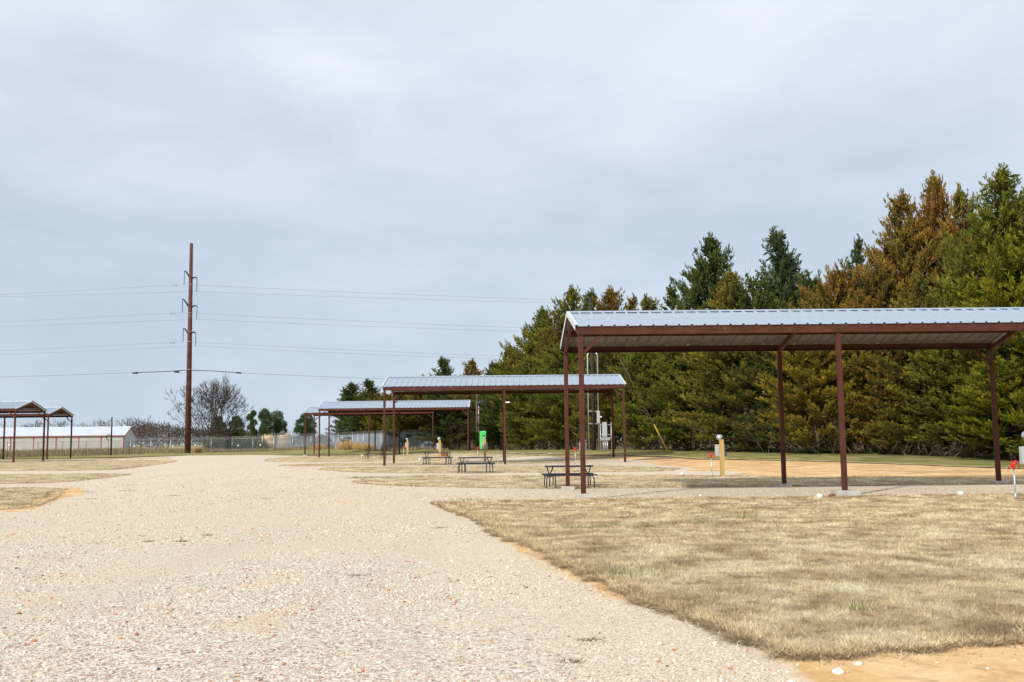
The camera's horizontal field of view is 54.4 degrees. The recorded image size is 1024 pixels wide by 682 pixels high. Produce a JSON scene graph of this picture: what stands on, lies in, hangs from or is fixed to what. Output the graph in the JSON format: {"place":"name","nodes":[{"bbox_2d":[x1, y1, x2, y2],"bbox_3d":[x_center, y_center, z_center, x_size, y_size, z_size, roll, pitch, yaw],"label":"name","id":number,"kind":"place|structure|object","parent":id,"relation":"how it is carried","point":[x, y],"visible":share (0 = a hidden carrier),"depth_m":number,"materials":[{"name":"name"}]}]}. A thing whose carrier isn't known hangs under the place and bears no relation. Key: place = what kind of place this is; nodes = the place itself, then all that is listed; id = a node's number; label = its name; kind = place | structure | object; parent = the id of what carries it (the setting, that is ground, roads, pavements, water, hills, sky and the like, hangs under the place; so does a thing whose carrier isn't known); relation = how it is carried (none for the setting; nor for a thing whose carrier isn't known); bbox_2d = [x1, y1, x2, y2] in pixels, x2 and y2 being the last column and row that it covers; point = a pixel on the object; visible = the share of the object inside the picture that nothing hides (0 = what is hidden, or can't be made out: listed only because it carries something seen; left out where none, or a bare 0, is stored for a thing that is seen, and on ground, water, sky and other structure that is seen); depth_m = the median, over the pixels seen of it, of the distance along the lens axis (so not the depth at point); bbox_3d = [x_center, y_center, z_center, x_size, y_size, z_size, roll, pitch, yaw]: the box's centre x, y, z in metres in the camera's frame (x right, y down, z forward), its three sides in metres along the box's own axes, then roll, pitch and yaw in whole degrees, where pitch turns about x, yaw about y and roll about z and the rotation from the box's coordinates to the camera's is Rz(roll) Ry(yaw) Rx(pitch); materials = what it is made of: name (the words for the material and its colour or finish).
{"place":"outdoors","nodes":[
{"label":"outdoors","id":0,"kind":"place"},
{"bbox_2d":[0,488,58,508],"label":"lawn","id":1,"kind":"structure","parent":0,"point":[12,495],"depth_m":33.67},
{"bbox_2d":[0,487,87,511],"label":"sandy soil","id":2,"kind":"structure","parent":0,"point":[72,491],"depth_m":33.86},
{"bbox_2d":[0,474,119,483],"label":"lawn","id":3,"kind":"structure","parent":0,"point":[46,478],"depth_m":48.72,"materials":[{"name":"beige plant"}]},
{"bbox_2d":[0,458,144,460],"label":"lawn","id":4,"kind":"structure","parent":0,"point":[68,459],"depth_m":109.85,"materials":[{"name":"beige plant"}]},
{"bbox_2d":[0,407,73,459],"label":"open shelter","id":5,"kind":"object","parent":4,"relation":"on","point":[57,412],"visible":0.56,"depth_m":112.14,"materials":[{"name":"metal"}]},
{"bbox_2d":[0,460,159,470],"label":"lawn","id":6,"kind":"structure","parent":0,"point":[99,464],"depth_m":76.42,"materials":[{"name":"beige plant"}]},
{"bbox_2d":[274,452,536,461],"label":"lawn","id":7,"kind":"structure","parent":0,"point":[408,457],"depth_m":88.27,"materials":[{"name":"beige plant"}]},
{"bbox_2d":[318,400,470,456],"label":"open shelter","id":8,"kind":"object","parent":7,"relation":"on","point":[334,407],"visible":0.92,"depth_m":103.66,"materials":[{"name":"metal"}]},
{"bbox_2d":[292,455,623,465],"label":"lawn","id":9,"kind":"structure","parent":0,"point":[571,460],"depth_m":67.95,"materials":[{"name":"beige plant"}]},
{"bbox_2d":[333,466,672,472],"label":"lawn","id":10,"kind":"structure","parent":0,"point":[450,469],"depth_m":53.41,"materials":[{"name":"beige plant"}]},
{"bbox_2d":[456,457,494,472],"bbox_3d":[-1.813,6.194,49.855,1.920,0.764,1.740,-1,-6,-1],"label":"picnic table","id":11,"kind":"object","parent":10,"relation":"on","point":[465,464],"visible":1,"depth_m":49.48,"materials":[{"name":"black metal"}]},
{"bbox_2d":[0,455,1023,681],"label":"gravel road","id":12,"kind":"structure","parent":0,"point":[483,549],"depth_m":11.20,"materials":[{"name":"beige gravel"}]},
{"bbox_2d":[0,400,46,461],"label":"open shelter","id":13,"kind":"object","parent":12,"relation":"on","point":[15,407],"visible":0.86,"depth_m":94.88,"materials":[{"name":"metal"}]},
{"bbox_2d":[2,477,738,680],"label":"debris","id":14,"kind":"object","parent":12,"relation":"on","point":[589,639],"visible":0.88,"depth_m":9.12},
{"bbox_2d":[381,374,626,465],"bbox_3d":[-0.525,5.461,66.113,15.640,6.388,6.490,-1,-6,-1],"label":"open shelter","id":15,"kind":"object","parent":12,"relation":"on","point":[479,384],"visible":0.88,"depth_m":64.82,"materials":[{"name":"metal"}]},
{"bbox_2d":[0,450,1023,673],"bbox_3d":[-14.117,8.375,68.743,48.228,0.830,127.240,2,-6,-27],"label":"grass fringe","id":16,"kind":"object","parent":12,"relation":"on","point":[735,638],"depth_m":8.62,"materials":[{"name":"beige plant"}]},
{"bbox_2d":[0,465,1023,517],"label":"gravel","id":17,"kind":"structure","parent":12,"relation":"on","point":[152,494],"depth_m":32.77,"materials":[{"name":"beige gravel"}]},
{"bbox_2d":[560,307,1023,498],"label":"open shelter","id":18,"kind":"object","parent":12,"relation":"on","point":[836,330],"visible":0.96,"depth_m":32.21,"materials":[{"name":"metal"}]},
{"bbox_2d":[0,440,1023,468],"bbox_3d":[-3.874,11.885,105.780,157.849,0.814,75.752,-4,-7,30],"label":"grass verge","id":19,"kind":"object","parent":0,"point":[980,460],"depth_m":64.92,"materials":[{"name":"plant"}]},
{"bbox_2d":[0,440,129,457],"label":"field fence","id":20,"kind":"object","parent":19,"relation":"on","point":[62,448],"visible":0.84,"depth_m":129.14,"materials":[{"name":"grey metal"}]},
{"bbox_2d":[0,426,137,449],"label":"metal building","id":21,"kind":"structure","parent":19,"relation":"on","point":[123,435],"depth_m":221.47,"materials":[{"name":"white metal"}]},
{"bbox_2d":[124,417,158,444],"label":"bare tree","id":22,"kind":"object","parent":19,"relation":"on","point":[137,437],"visible":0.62,"depth_m":268.87,"materials":[{"name":"grey plant"}]},
{"bbox_2d":[139,423,182,447],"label":"bare tree","id":23,"kind":"object","parent":19,"relation":"on","point":[148,430],"visible":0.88,"depth_m":262.23,"materials":[{"name":"grey plant"}]},
{"bbox_2d":[182,243,197,452],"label":"transmission pole","id":24,"kind":"object","parent":19,"relation":"on","point":[188,389],"visible":0.98,"depth_m":145.43,"materials":[{"name":"metal"}]},
{"bbox_2d":[16,370,377,378],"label":"cable","id":25,"kind":"object","parent":24,"relation":"attached to","point":[176,371],"visible":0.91,"depth_m":144.92,"materials":[{"name":"black metal"}]},
{"bbox_2d":[130,436,273,451],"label":"chain link fence","id":26,"kind":"object","parent":19,"relation":"on","point":[150,439],"visible":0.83,"depth_m":149.82,"materials":[{"name":"metal"}]},
{"bbox_2d":[164,375,253,446],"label":"bare tree","id":27,"kind":"object","parent":19,"relation":"on","point":[218,431],"visible":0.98,"depth_m":170.19,"materials":[{"name":"grey plant"}]},
{"bbox_2d":[0,444,448,457],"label":"dry weeds","id":28,"kind":"object","parent":19,"relation":"on","point":[140,450],"visible":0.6,"depth_m":140.99,"materials":[{"name":"beige plant"}]},
{"bbox_2d":[220,435,246,448],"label":"shrub","id":29,"kind":"object","parent":19,"relation":"on","point":[228,442],"visible":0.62,"depth_m":158.26,"materials":[{"name":"green plant"}]},
{"bbox_2d":[227,415,245,440],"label":"pine tree","id":30,"kind":"object","parent":19,"relation":"on","point":[240,432],"visible":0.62,"depth_m":195.84,"materials":[{"name":"green plant"}]},
{"bbox_2d":[246,410,257,440],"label":"pine tree","id":31,"kind":"object","parent":19,"relation":"on","point":[251,426],"visible":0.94,"depth_m":184.31,"materials":[{"name":"green plant"}]},
{"bbox_2d":[257,408,271,444],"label":"pine tree","id":32,"kind":"object","parent":19,"relation":"on","point":[263,416],"visible":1,"depth_m":184.26,"materials":[{"name":"green plant"}]},
{"bbox_2d":[268,410,287,435],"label":"pine tree","id":33,"kind":"object","parent":19,"relation":"on","point":[278,425],"visible":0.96,"depth_m":187.94,"materials":[{"name":"green plant"}]},
{"bbox_2d":[293,413,316,440],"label":"pine tree","id":34,"kind":"object","parent":19,"relation":"on","point":[298,428],"visible":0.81,"depth_m":158.28,"materials":[{"name":"green plant"}]},
{"bbox_2d":[112,420,537,445],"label":"woods","id":35,"kind":"object","parent":19,"relation":"on","point":[182,431],"visible":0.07,"depth_m":317.73,"materials":[{"name":"plant"}]},
{"bbox_2d":[325,381,360,440],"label":"cedar tree","id":36,"kind":"object","parent":19,"relation":"on","point":[347,395],"visible":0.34,"depth_m":158.82,"materials":[{"name":"green plant"}]},
{"bbox_2d":[274,430,436,449],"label":"slatted fence","id":37,"kind":"object","parent":19,"relation":"on","point":[363,439],"visible":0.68,"depth_m":139.41,"materials":[{"name":"metal"}]},
{"bbox_2d":[337,415,379,445],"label":"cedar tree","id":38,"kind":"object","parent":19,"relation":"on","point":[356,428],"visible":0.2,"depth_m":147.33,"materials":[{"name":"green plant"}]},
{"bbox_2d":[336,378,381,436],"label":"cedar tree","id":39,"kind":"object","parent":19,"relation":"on","point":[369,386],"visible":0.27,"depth_m":151.36,"materials":[{"name":"green plant"}]},
{"bbox_2d":[303,406,435,455],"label":"open shelter","id":40,"kind":"object","parent":19,"relation":"on","point":[311,410],"visible":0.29,"depth_m":118.94,"materials":[{"name":"metal"}]},
{"bbox_2d":[357,392,395,442],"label":"cedar tree","id":41,"kind":"object","parent":19,"relation":"on","point":[379,420],"visible":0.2,"depth_m":145.45,"materials":[{"name":"green plant"}]},
{"bbox_2d":[378,391,416,440],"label":"cedar tree","id":42,"kind":"object","parent":19,"relation":"on","point":[388,426],"visible":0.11,"depth_m":140.97,"materials":[{"name":"green plant"}]},
{"bbox_2d":[386,400,437,445],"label":"cedar tree","id":43,"kind":"object","parent":19,"relation":"on","point":[411,423],"visible":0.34,"depth_m":125.93,"materials":[{"name":"green plant"}]},
{"bbox_2d":[421,355,456,441],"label":"cedar tree","id":44,"kind":"object","parent":19,"relation":"on","point":[443,364],"visible":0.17,"depth_m":133.10,"materials":[{"name":"green plant"}]},
{"bbox_2d":[411,394,486,449],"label":"cedar tree","id":45,"kind":"object","parent":19,"relation":"on","point":[442,418],"visible":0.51,"depth_m":120.12,"materials":[{"name":"green plant"}]},
{"bbox_2d":[451,358,484,414],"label":"cedar tree","id":46,"kind":"object","parent":19,"relation":"on","point":[470,369],"visible":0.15,"depth_m":127.63,"materials":[{"name":"green plant"}]},
{"bbox_2d":[462,360,497,449],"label":"cedar tree","id":47,"kind":"object","parent":19,"relation":"on","point":[479,397],"visible":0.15,"depth_m":118.10,"materials":[{"name":"green plant"}]},
{"bbox_2d":[470,390,512,449],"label":"cedar tree","id":48,"kind":"object","parent":19,"relation":"on","point":[492,427],"visible":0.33,"depth_m":108.95,"materials":[{"name":"green plant"}]},
{"bbox_2d":[481,345,520,449],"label":"cedar tree","id":49,"kind":"object","parent":19,"relation":"on","point":[497,364],"visible":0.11,"depth_m":111.22,"materials":[{"name":"green plant"}]},
{"bbox_2d":[490,324,541,449],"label":"cedar tree","id":50,"kind":"object","parent":19,"relation":"on","point":[514,355],"visible":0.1,"depth_m":109.07,"materials":[{"name":"green plant"}]},
{"bbox_2d":[490,354,571,449],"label":"cedar tree","id":51,"kind":"object","parent":19,"relation":"on","point":[512,409],"visible":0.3,"depth_m":98.83,"materials":[{"name":"green plant"}]},
{"bbox_2d":[514,305,556,449],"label":"cedar tree","id":52,"kind":"object","parent":19,"relation":"on","point":[540,316],"visible":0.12,"depth_m":107.47,"materials":[{"name":"green plant"}]},
{"bbox_2d":[520,305,576,449],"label":"cedar tree","id":53,"kind":"object","parent":19,"relation":"on","point":[544,336],"visible":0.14,"depth_m":102.84,"materials":[{"name":"green plant"}]},
{"bbox_2d":[512,336,601,449],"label":"cedar tree","id":54,"kind":"object","parent":19,"relation":"on","point":[554,359],"visible":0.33,"depth_m":92.87,"materials":[{"name":"green plant"}]},
{"bbox_2d":[549,284,595,448],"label":"cedar tree","id":55,"kind":"object","parent":19,"relation":"on","point":[571,296],"visible":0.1,"depth_m":103.68,"materials":[{"name":"green plant"}]},
{"bbox_2d":[570,286,599,448],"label":"cedar tree","id":56,"kind":"object","parent":19,"relation":"on","point":[585,304],"visible":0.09,"depth_m":100.45,"materials":[{"name":"green plant"}]},
{"bbox_2d":[587,297,601,449],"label":"utility pole","id":57,"kind":"object","parent":19,"relation":"on","point":[592,411],"visible":0.83,"depth_m":82.84,"materials":[{"name":"metal"}]},
{"bbox_2d":[559,345,643,448],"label":"cedar tree","id":58,"kind":"object","parent":19,"relation":"on","point":[605,401],"visible":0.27,"depth_m":86.12,"materials":[{"name":"green plant"}]},
{"bbox_2d":[600,422,611,451],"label":"electrical rack","id":59,"kind":"object","parent":19,"relation":"on","point":[604,437],"visible":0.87,"depth_m":78.61,"materials":[{"name":"metal"}]},
{"bbox_2d":[588,285,625,447],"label":"cedar tree","id":60,"kind":"object","parent":19,"relation":"on","point":[612,302],"visible":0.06,"depth_m":96.75,"materials":[{"name":"green plant"}]},
{"bbox_2d":[624,293,640,448],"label":"cedar tree","id":61,"kind":"object","parent":19,"relation":"on","point":[632,304],"visible":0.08,"depth_m":94.60,"materials":[{"name":"green plant"}]},
{"bbox_2d":[630,293,659,448],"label":"cedar tree","id":62,"kind":"object","parent":19,"relation":"on","point":[646,304],"visible":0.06,"depth_m":92.95,"materials":[{"name":"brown plant"}]},
{"bbox_2d":[606,345,693,449],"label":"cedar tree","id":63,"kind":"object","parent":19,"relation":"on","point":[635,364],"visible":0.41,"depth_m":80.22,"materials":[{"name":"green plant"}]},
{"bbox_2d":[326,433,1018,458],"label":"undergrowth","id":64,"kind":"object","parent":19,"relation":"on","point":[616,443],"visible":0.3,"depth_m":74.38,"materials":[{"name":"brown plant"}]},
{"bbox_2d":[659,282,689,447],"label":"cedar tree","id":65,"kind":"object","parent":19,"relation":"on","point":[671,291],"visible":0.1,"depth_m":94.18,"materials":[{"name":"green plant"}]},
{"bbox_2d":[619,344,734,450],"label":"cedar tree","id":66,"kind":"object","parent":19,"relation":"on","point":[670,431],"visible":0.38,"depth_m":74.36,"materials":[{"name":"green plant"}]},
{"bbox_2d":[671,283,715,448],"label":"cedar tree","id":67,"kind":"object","parent":19,"relation":"on","point":[693,297],"visible":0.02,"depth_m":84.63,"materials":[{"name":"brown plant"}]},
{"bbox_2d":[666,232,735,443],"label":"cedar tree","id":68,"kind":"object","parent":19,"relation":"on","point":[703,277],"visible":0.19,"depth_m":85.69,"materials":[{"name":"green plant"}]},
{"bbox_2d":[691,267,753,443],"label":"cedar tree","id":69,"kind":"object","parent":19,"relation":"on","point":[720,301],"visible":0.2,"depth_m":77.75,"materials":[{"name":"green plant"}]},
{"bbox_2d":[660,307,807,451],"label":"cedar tree","id":70,"kind":"object","parent":19,"relation":"on","point":[711,402],"visible":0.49,"depth_m":68.25,"materials":[{"name":"green plant"}]},
{"bbox_2d":[704,273,793,449],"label":"cedar tree","id":71,"kind":"object","parent":19,"relation":"on","point":[747,303],"visible":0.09,"depth_m":76.56,"materials":[{"name":"green plant"}]},
{"bbox_2d":[719,344,811,452],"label":"cedar tree","id":72,"kind":"object","parent":19,"relation":"on","point":[748,380],"visible":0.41,"depth_m":65.75,"materials":[{"name":"green plant"}]},
{"bbox_2d":[728,405,823,453],"bbox_3d":[17.177,5.853,64.681,5.929,3.658,4.199,-6,-8,43],"label":"bare bush","id":73,"kind":"object","parent":19,"relation":"on","point":[767,429],"visible":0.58,"depth_m":63.98,"materials":[{"name":"grey plant"}]},
{"bbox_2d":[748,226,819,448],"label":"cedar tree","id":74,"kind":"object","parent":19,"relation":"on","point":[781,271],"visible":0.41,"depth_m":79.31,"materials":[{"name":"green plant"}]},
{"bbox_2d":[753,343,872,453],"bbox_3d":[19.416,2.988,63.298,8.146,8.720,7.990,-2,-6,15],"label":"cedar tree","id":75,"kind":"object","parent":19,"relation":"on","point":[803,367],"visible":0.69,"depth_m":61.87,"materials":[{"name":"green plant"}]},
{"bbox_2d":[768,269,857,448],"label":"cedar tree","id":76,"kind":"object","parent":19,"relation":"on","point":[811,284],"visible":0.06,"depth_m":77.68,"materials":[{"name":"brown plant"}]},
{"bbox_2d":[786,418,851,455],"bbox_3d":[18.561,5.896,60.781,3.211,2.797,4.534,0,-6,-9],"label":"bare bush","id":77,"kind":"object","parent":19,"relation":"on","point":[821,436],"visible":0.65,"depth_m":61.38,"materials":[{"name":"grey plant"}]},
{"bbox_2d":[787,261,893,443],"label":"cedar tree","id":78,"kind":"object","parent":19,"relation":"on","point":[839,288],"visible":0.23,"depth_m":68.34,"materials":[{"name":"green plant"}]},
{"bbox_2d":[792,353,894,452],"bbox_3d":[21.703,3.689,64.245,7.550,7.369,7.126,-1,-6,6],"label":"cedar tree","id":79,"kind":"object","parent":19,"relation":"on","point":[850,415],"visible":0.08,"depth_m":63.01,"materials":[{"name":"green plant"}]},
{"bbox_2d":[838,233,870,447],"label":"cedar tree","id":80,"kind":"object","parent":19,"relation":"on","point":[857,257],"visible":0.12,"depth_m":79.32,"materials":[{"name":"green plant"}]},
{"bbox_2d":[823,255,913,450],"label":"cedar tree","id":81,"kind":"object","parent":19,"relation":"on","point":[883,300],"visible":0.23,"depth_m":66.49,"materials":[{"name":"green plant"}]},
{"bbox_2d":[818,342,926,453],"bbox_3d":[23.183,2.762,62.361,7.397,8.965,7.339,2,-6,-23],"label":"cedar tree","id":82,"kind":"object","parent":19,"relation":"on","point":[876,390],"visible":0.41,"depth_m":60.88,"materials":[{"name":"green plant"}]},
{"bbox_2d":[848,188,944,449],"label":"cedar tree","id":83,"kind":"object","parent":19,"relation":"on","point":[905,259],"visible":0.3,"depth_m":68.50,"materials":[{"name":"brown plant"}]},
{"bbox_2d":[849,342,957,454],"bbox_3d":[24.304,3.152,60.288,7.863,7.861,8.331,-1,-6,4],"label":"cedar tree","id":84,"kind":"object","parent":19,"relation":"on","point":[901,428],"visible":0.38,"depth_m":59.55,"materials":[{"name":"green plant"}]},
{"bbox_2d":[851,269,959,453],"bbox_3d":[25.802,1.333,61.520,7.173,11.742,7.117,1,-6,-16],"label":"cedar tree","id":85,"kind":"object","parent":19,"relation":"on","point":[917,279],"visible":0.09,"depth_m":61.47,"materials":[{"name":"green plant"}]},
{"bbox_2d":[906,168,957,448],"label":"cedar tree","id":86,"kind":"object","parent":19,"relation":"on","point":[937,194],"visible":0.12,"depth_m":69.40,"materials":[{"name":"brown plant"}]},
{"bbox_2d":[895,265,972,451],"bbox_3d":[27.443,1.198,60.512,8.592,11.852,8.109,-4,-6,28],"label":"cedar tree","id":87,"kind":"object","parent":19,"relation":"on","point":[935,284],"visible":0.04,"depth_m":60.01,"materials":[{"name":"green plant"}]},
{"bbox_2d":[892,342,1002,456],"bbox_3d":[26.213,2.879,57.807,7.784,8.089,7.845,0,-6,-6],"label":"cedar tree","id":88,"kind":"object","parent":19,"relation":"on","point":[937,358],"visible":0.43,"depth_m":57.24,"materials":[{"name":"green plant"}]},
{"bbox_2d":[919,182,978,297],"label":"cedar tree","id":89,"kind":"object","parent":19,"relation":"on","point":[961,207],"visible":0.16,"depth_m":66.78,"materials":[{"name":"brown plant"}]},
{"bbox_2d":[929,162,1023,436],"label":"cedar tree","id":90,"kind":"object","parent":19,"relation":"on","point":[987,224],"visible":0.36,"depth_m":57.76,"materials":[{"name":"green plant"}]},
{"bbox_2d":[937,248,1021,457],"bbox_3d":[27.744,0.679,56.427,7.173,12.366,7.117,-5,-7,34],"label":"cedar tree","id":91,"kind":"object","parent":19,"relation":"on","point":[974,294],"visible":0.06,"depth_m":56.14,"materials":[{"name":"green plant"}]},
{"bbox_2d":[939,346,1023,460],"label":"cedar tree","id":92,"kind":"object","parent":19,"relation":"on","point":[979,413],"visible":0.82,"depth_m":52.76,"materials":[{"name":"green plant"}]},
{"bbox_2d":[956,194,1023,451],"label":"cedar tree","id":93,"kind":"object","parent":19,"relation":"on","point":[1007,255],"visible":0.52,"depth_m":52.56,"materials":[{"name":"green plant"}]},
{"bbox_2d":[0,0,1023,445],"label":"sky","id":94,"kind":"structure","parent":0,"point":[528,151],"materials":[{"name":"grey"}]},
{"bbox_2d":[0,451,1023,657],"bbox_3d":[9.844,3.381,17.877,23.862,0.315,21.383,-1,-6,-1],"label":"lawn","id":95,"kind":"structure","parent":0,"point":[815,576],"depth_m":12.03,"materials":[{"name":"beige plant"}]},
{"bbox_2d":[340,476,875,611],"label":"green shoots","id":96,"kind":"object","parent":95,"relation":"on","point":[611,524],"visible":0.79,"depth_m":17.98,"materials":[{"name":"green plant"}]},
{"bbox_2d":[495,537,630,603],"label":"sandy soil","id":97,"kind":"structure","parent":0,"point":[519,550],"depth_m":11.74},
{"bbox_2d":[361,476,1023,488],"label":"lawn","id":98,"kind":"structure","parent":0,"point":[538,480],"depth_m":38.91,"materials":[{"name":"beige plant"}]},
{"bbox_2d":[541,465,597,487],"bbox_3d":[2.066,4.909,36.187,1.920,0.764,1.740,-1,-6,-1],"label":"picnic table","id":99,"kind":"object","parent":98,"relation":"on","point":[550,474],"visible":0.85,"depth_m":36.09,"materials":[{"name":"black metal"}]},
{"bbox_2d":[715,434,726,476],"bbox_3d":[9.048,5.064,42.994,0.484,2.056,0.375,-1,-6,-1],"label":"power pedestal","id":100,"kind":"object","parent":98,"relation":"on","point":[720,450],"visible":0.88,"depth_m":42.86,"materials":[{"name":"beige wood"}]},
{"bbox_2d":[562,456,1023,478],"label":"sandy soil","id":101,"kind":"structure","parent":0,"point":[773,468],"depth_m":48.33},
{"bbox_2d":[757,639,1023,681],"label":"sandy soil","id":102,"kind":"structure","parent":0,"point":[1005,666],"depth_m":6.83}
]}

